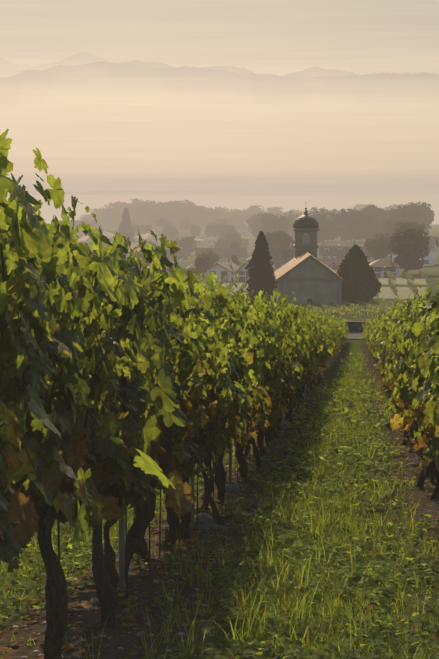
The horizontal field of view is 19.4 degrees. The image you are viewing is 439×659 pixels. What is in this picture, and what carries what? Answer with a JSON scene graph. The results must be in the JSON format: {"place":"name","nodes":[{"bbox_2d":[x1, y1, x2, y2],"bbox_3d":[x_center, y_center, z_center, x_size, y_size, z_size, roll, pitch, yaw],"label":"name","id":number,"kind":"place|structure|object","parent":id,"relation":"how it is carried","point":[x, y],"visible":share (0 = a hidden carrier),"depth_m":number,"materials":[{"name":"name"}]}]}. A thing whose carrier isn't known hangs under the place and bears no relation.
{"place":"outdoors","nodes":[
{"label":"outdoors","id":0,"kind":"place"},
{"bbox_2d":[33,383,296,524],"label":"grape clusters","id":1,"kind":"object","parent":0,"point":[193,465],"visible":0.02,"depth_m":8.09,"materials":[{"name":"purple food"}]},
{"bbox_2d":[0,224,438,658],"bbox_3d":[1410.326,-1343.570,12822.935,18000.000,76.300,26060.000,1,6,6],"label":"ground","id":2,"kind":"structure","parent":0,"point":[110,650],"depth_m":9.41,"materials":[{"name":"green plant"}]},
{"bbox_2d":[59,218,87,228],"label":"village house","id":3,"kind":"structure","parent":2,"relation":"on","point":[77,222],"depth_m":767.06,"materials":[{"name":"brown tile"}]},
{"bbox_2d":[78,235,90,241],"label":"village house","id":4,"kind":"structure","parent":2,"relation":"on","point":[83,238],"depth_m":661.10,"materials":[{"name":"orange tile"}]},
{"bbox_2d":[73,226,104,239],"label":"village house","id":5,"kind":"structure","parent":2,"relation":"on","point":[80,234],"depth_m":717.65,"materials":[{"name":"brown tile"}]},
{"bbox_2d":[102,231,114,242],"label":"village house","id":6,"kind":"structure","parent":2,"relation":"on","point":[109,236],"depth_m":690.58,"materials":[{"name":"brown tile"}]},
{"bbox_2d":[105,229,118,234],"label":"house","id":7,"kind":"structure","parent":2,"relation":"on","point":[113,232],"depth_m":754.54,"materials":[{"name":"brown tile"}]},
{"bbox_2d":[118,208,135,242],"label":"conifer tree","id":8,"kind":"object","parent":2,"relation":"on","point":[125,227],"visible":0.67,"depth_m":675.10,"materials":[{"name":"green plant"}]},
{"bbox_2d":[120,243,151,263],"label":"village house","id":9,"kind":"structure","parent":2,"relation":"on","point":[132,245],"depth_m":524.74,"materials":[{"name":"beige tile"}]},
{"bbox_2d":[130,224,152,239],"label":"village house","id":10,"kind":"structure","parent":2,"relation":"on","point":[141,228],"depth_m":714.53,"materials":[{"name":"brown tile"}]},
{"bbox_2d":[134,233,160,242],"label":"village house","id":11,"kind":"structure","parent":2,"relation":"on","point":[148,237],"depth_m":697.49,"materials":[{"name":"brown tile"}]},
{"bbox_2d":[152,227,160,235],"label":"village house","id":12,"kind":"structure","parent":2,"relation":"on","point":[156,232],"depth_m":738.31,"materials":[{"name":"brown tile"}]},
{"bbox_2d":[151,226,167,236],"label":"village house","id":13,"kind":"structure","parent":2,"relation":"on","point":[158,228],"depth_m":745.65,"materials":[{"name":"brown tile"}]},
{"bbox_2d":[0,244,326,515],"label":"grapevine shoots","id":14,"kind":"object","parent":2,"relation":"on","point":[41,438],"depth_m":5.50,"materials":[{"name":"plant"}]},
{"bbox_2d":[0,128,309,572],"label":"vine leaves","id":15,"kind":"object","parent":14,"relation":"attached to","point":[164,400],"visible":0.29,"depth_m":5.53,"materials":[{"name":"green plant"}]},
{"bbox_2d":[287,301,342,386],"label":"vine leaves","id":16,"kind":"object","parent":14,"relation":"attached to","point":[319,330],"visible":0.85,"depth_m":34.13,"materials":[{"name":"green plant"}]},
{"bbox_2d":[328,313,349,357],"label":"vine leaves","id":17,"kind":"object","parent":14,"relation":"attached to","point":[340,324],"visible":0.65,"depth_m":75.64,"materials":[{"name":"green plant"}]},
{"bbox_2d":[153,241,177,248],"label":"house","id":18,"kind":"structure","parent":2,"relation":"on","point":[158,243],"depth_m":669.50,"materials":[{"name":"brown tile"}]},
{"bbox_2d":[23,318,318,653],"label":"trellis posts","id":19,"kind":"object","parent":2,"relation":"on","point":[58,527],"visible":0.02,"depth_m":8.40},
{"bbox_2d":[164,259,186,276],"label":"big house roof","id":20,"kind":"structure","parent":2,"relation":"on","point":[180,267],"depth_m":372.89,"materials":[{"name":"brown tile"}]},
{"bbox_2d":[165,247,190,260],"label":"house","id":21,"kind":"structure","parent":2,"relation":"on","point":[183,254],"depth_m":548.63,"materials":[{"name":"brown tile"}]},
{"bbox_2d":[37,370,320,658],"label":"vine trunks","id":22,"kind":"object","parent":2,"relation":"on","point":[105,575],"visible":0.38,"depth_m":7.48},
{"bbox_2d":[171,232,195,239],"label":"house","id":23,"kind":"structure","parent":2,"relation":"on","point":[181,235],"depth_m":724.50,"materials":[{"name":"brown tile"}]},
{"bbox_2d":[187,264,199,272],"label":"house","id":24,"kind":"structure","parent":2,"relation":"on","point":[192,267],"depth_m":426.78,"materials":[{"name":"brown tile"}]},
{"bbox_2d":[194,236,202,243],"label":"house","id":25,"kind":"structure","parent":2,"relation":"on","point":[199,241],"depth_m":693.83,"materials":[{"name":"beige paint"}]},
{"bbox_2d":[148,276,249,291],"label":"vineyard","id":26,"kind":"object","parent":2,"relation":"on","point":[244,285],"visible":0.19,"depth_m":318.20,"materials":[{"name":"green plant"}]},
{"bbox_2d":[204,225,233,244],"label":"village house","id":27,"kind":"structure","parent":2,"relation":"on","point":[212,232],"depth_m":680.94,"materials":[{"name":"brown tile"}]},
{"bbox_2d":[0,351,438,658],"bbox_3d":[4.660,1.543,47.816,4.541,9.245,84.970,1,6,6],"label":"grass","id":28,"kind":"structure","parent":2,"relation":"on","point":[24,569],"depth_m":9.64,"materials":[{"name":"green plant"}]},
{"bbox_2d":[0,375,438,658],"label":"fallen leaves","id":29,"kind":"object","parent":2,"relation":"on","point":[72,622],"visible":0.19,"depth_m":8.49,"materials":[{"name":"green plant"}]},
{"bbox_2d":[0,380,438,658],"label":"pebbles","id":30,"kind":"object","parent":2,"relation":"on","point":[83,639],"visible":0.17,"depth_m":8.16,"materials":[{"name":"gravel"}]},
{"bbox_2d":[0,384,438,658],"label":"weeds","id":31,"kind":"object","parent":2,"relation":"on","point":[228,645],"visible":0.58,"depth_m":9.22,"materials":[{"name":"green plant"}]},
{"bbox_2d":[204,260,239,280],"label":"house","id":32,"kind":"structure","parent":2,"relation":"on","point":[221,270],"depth_m":366.85,"materials":[{"name":"white paint"}]},
{"bbox_2d":[118,327,333,586],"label":"trellis posts","id":33,"kind":"object","parent":2,"relation":"on","point":[122,553],"depth_m":7.96,"materials":[{"name":"wood"}]},
{"bbox_2d":[205,283,249,299],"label":"field","id":34,"kind":"structure","parent":2,"relation":"on","point":[234,288],"depth_m":320.40,"materials":[{"name":"green plant"}]},
{"bbox_2d":[227,218,247,235],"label":"tree","id":35,"kind":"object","parent":2,"relation":"on","point":[240,226],"depth_m":759.92,"materials":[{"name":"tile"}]},
{"bbox_2d":[236,262,250,280],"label":"house","id":36,"kind":"structure","parent":2,"relation":"on","point":[243,273],"depth_m":362.81,"materials":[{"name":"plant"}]},
{"bbox_2d":[240,238,248,247],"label":"house","id":37,"kind":"structure","parent":2,"relation":"on","point":[245,242],"depth_m":647.84,"materials":[{"name":"brown tile"}]},
{"bbox_2d":[243,216,251,233],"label":"tree","id":38,"kind":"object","parent":2,"relation":"on","point":[246,218],"depth_m":798.23,"materials":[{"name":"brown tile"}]},
{"bbox_2d":[81,201,434,276],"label":"village trees","id":39,"kind":"object","parent":2,"relation":"on","point":[407,226],"materials":[{"name":"green plant"}]},
{"bbox_2d":[245,231,277,304],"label":"cypress","id":40,"kind":"object","parent":2,"relation":"on","point":[261,268],"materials":[{"name":"green plant"}]},
{"bbox_2d":[134,385,421,552],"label":"field stones","id":41,"kind":"object","parent":2,"relation":"on","point":[230,488],"visible":0.27,"depth_m":11.95,"materials":[{"name":"stone"}]},
{"bbox_2d":[272,257,291,267],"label":"house","id":42,"kind":"structure","parent":2,"relation":"on","point":[279,262],"depth_m":432.92,"materials":[{"name":"brown tile"}]},
{"bbox_2d":[274,208,343,309],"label":"church","id":43,"kind":"structure","parent":2,"relation":"on","point":[305,274],"depth_m":229.20,"materials":[{"name":"paint"}]},
{"bbox_2d":[318,257,342,268],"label":"house","id":44,"kind":"structure","parent":2,"relation":"on","point":[333,263],"depth_m":408.17,"materials":[{"name":"tile"}]},
{"bbox_2d":[319,244,347,258],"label":"house","id":45,"kind":"structure","parent":2,"relation":"on","point":[338,252],"depth_m":466.69,"materials":[{"name":"brown tile"}]},
{"bbox_2d":[254,297,423,319],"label":"vineyard","id":46,"kind":"object","parent":2,"relation":"on","point":[323,309],"visible":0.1,"depth_m":206.72,"materials":[{"name":"green plant"}]},
{"bbox_2d":[346,321,364,331],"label":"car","id":47,"kind":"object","parent":2,"relation":"on","point":[355,326],"depth_m":114.20,"materials":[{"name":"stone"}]},
{"bbox_2d":[346,245,367,255],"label":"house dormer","id":48,"kind":"object","parent":2,"relation":"on","point":[362,249],"visible":0.25,"depth_m":460.99,"materials":[{"name":"brown tile"}]},
{"bbox_2d":[349,204,377,210],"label":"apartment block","id":49,"kind":"structure","parent":2,"relation":"on","point":[359,206],"depth_m":890.59,"materials":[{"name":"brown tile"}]},
{"bbox_2d":[369,255,401,277],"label":"house","id":50,"kind":"structure","parent":2,"relation":"on","point":[381,266],"depth_m":342.79,"materials":[{"name":"white paint"}]},
{"bbox_2d":[374,287,427,298],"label":"field","id":51,"kind":"structure","parent":2,"relation":"on","point":[390,293],"depth_m":269.92,"materials":[{"name":"green plant"}]},
{"bbox_2d":[377,279,427,294],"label":"vineyard","id":52,"kind":"object","parent":51,"relation":"on","point":[411,285],"visible":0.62,"depth_m":269.65,"materials":[{"name":"green plant"}]},
{"bbox_2d":[375,270,428,281],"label":"vineyard","id":53,"kind":"object","parent":2,"relation":"on","point":[408,275],"visible":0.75,"depth_m":314.33,"materials":[{"name":"green plant"}]},
{"bbox_2d":[372,315,438,440],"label":"vine row canes","id":54,"kind":"object","parent":2,"relation":"on","point":[411,367],"visible":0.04,"depth_m":12.97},
{"bbox_2d":[359,317,377,353],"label":"vine leaves","id":55,"kind":"object","parent":54,"relation":"attached to","point":[367,327],"visible":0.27,"depth_m":72.71,"materials":[{"name":"green plant"}]},
{"bbox_2d":[366,305,412,385],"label":"vine leaves","id":56,"kind":"object","parent":54,"relation":"attached to","point":[382,322],"visible":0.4,"depth_m":34.22,"materials":[{"name":"green plant"}]},
{"bbox_2d":[375,282,438,474],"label":"vine leaves","id":57,"kind":"object","parent":54,"relation":"attached to","point":[422,392],"visible":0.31,"depth_m":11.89,"materials":[{"name":"green plant"}]},
{"bbox_2d":[383,372,438,498],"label":"vine trunks","id":58,"kind":"object","parent":2,"relation":"on","point":[432,468],"visible":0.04,"depth_m":14.99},
{"bbox_2d":[392,236,438,265],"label":"village house","id":59,"kind":"structure","parent":2,"relation":"on","point":[430,258],"depth_m":399.75,"materials":[{"name":"white paint"}]},
{"bbox_2d":[0,0,438,194],"label":"sky","id":60,"kind":"structure","parent":0,"point":[116,97],"materials":[{"name":"beige"}]},
{"bbox_2d":[6,195,438,223],"bbox_3d":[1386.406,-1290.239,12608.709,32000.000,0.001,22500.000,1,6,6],"label":"lake water","id":61,"kind":"structure","parent":0,"point":[287,203],"depth_m":8515.68,"materials":[{"name":"grey liquid"}]},
{"bbox_2d":[80,198,402,228],"bbox_3d":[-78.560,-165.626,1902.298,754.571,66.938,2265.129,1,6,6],"label":"trees","id":62,"kind":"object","parent":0,"point":[151,212],"materials":[{"name":"plant"}]},
{"bbox_2d":[344,332,364,339],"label":"road","id":63,"kind":"structure","parent":0,"point":[354,335],"depth_m":110.55,"materials":[{"name":"grey asphalt"}]},
{"bbox_2d":[346,304,400,310],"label":"church forecourt","id":64,"kind":"structure","parent":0,"point":[375,306],"depth_m":240.55,"materials":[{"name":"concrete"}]},
{"bbox_2d":[337,244,381,307],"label":"tree","id":65,"kind":"object","parent":64,"relation":"on","point":[357,274],"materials":[{"name":"green plant"}]},
{"bbox_2d":[378,277,427,284],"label":"field","id":66,"kind":"structure","parent":0,"point":[403,281],"depth_m":315.60,"materials":[{"name":"plant"}]}
]}

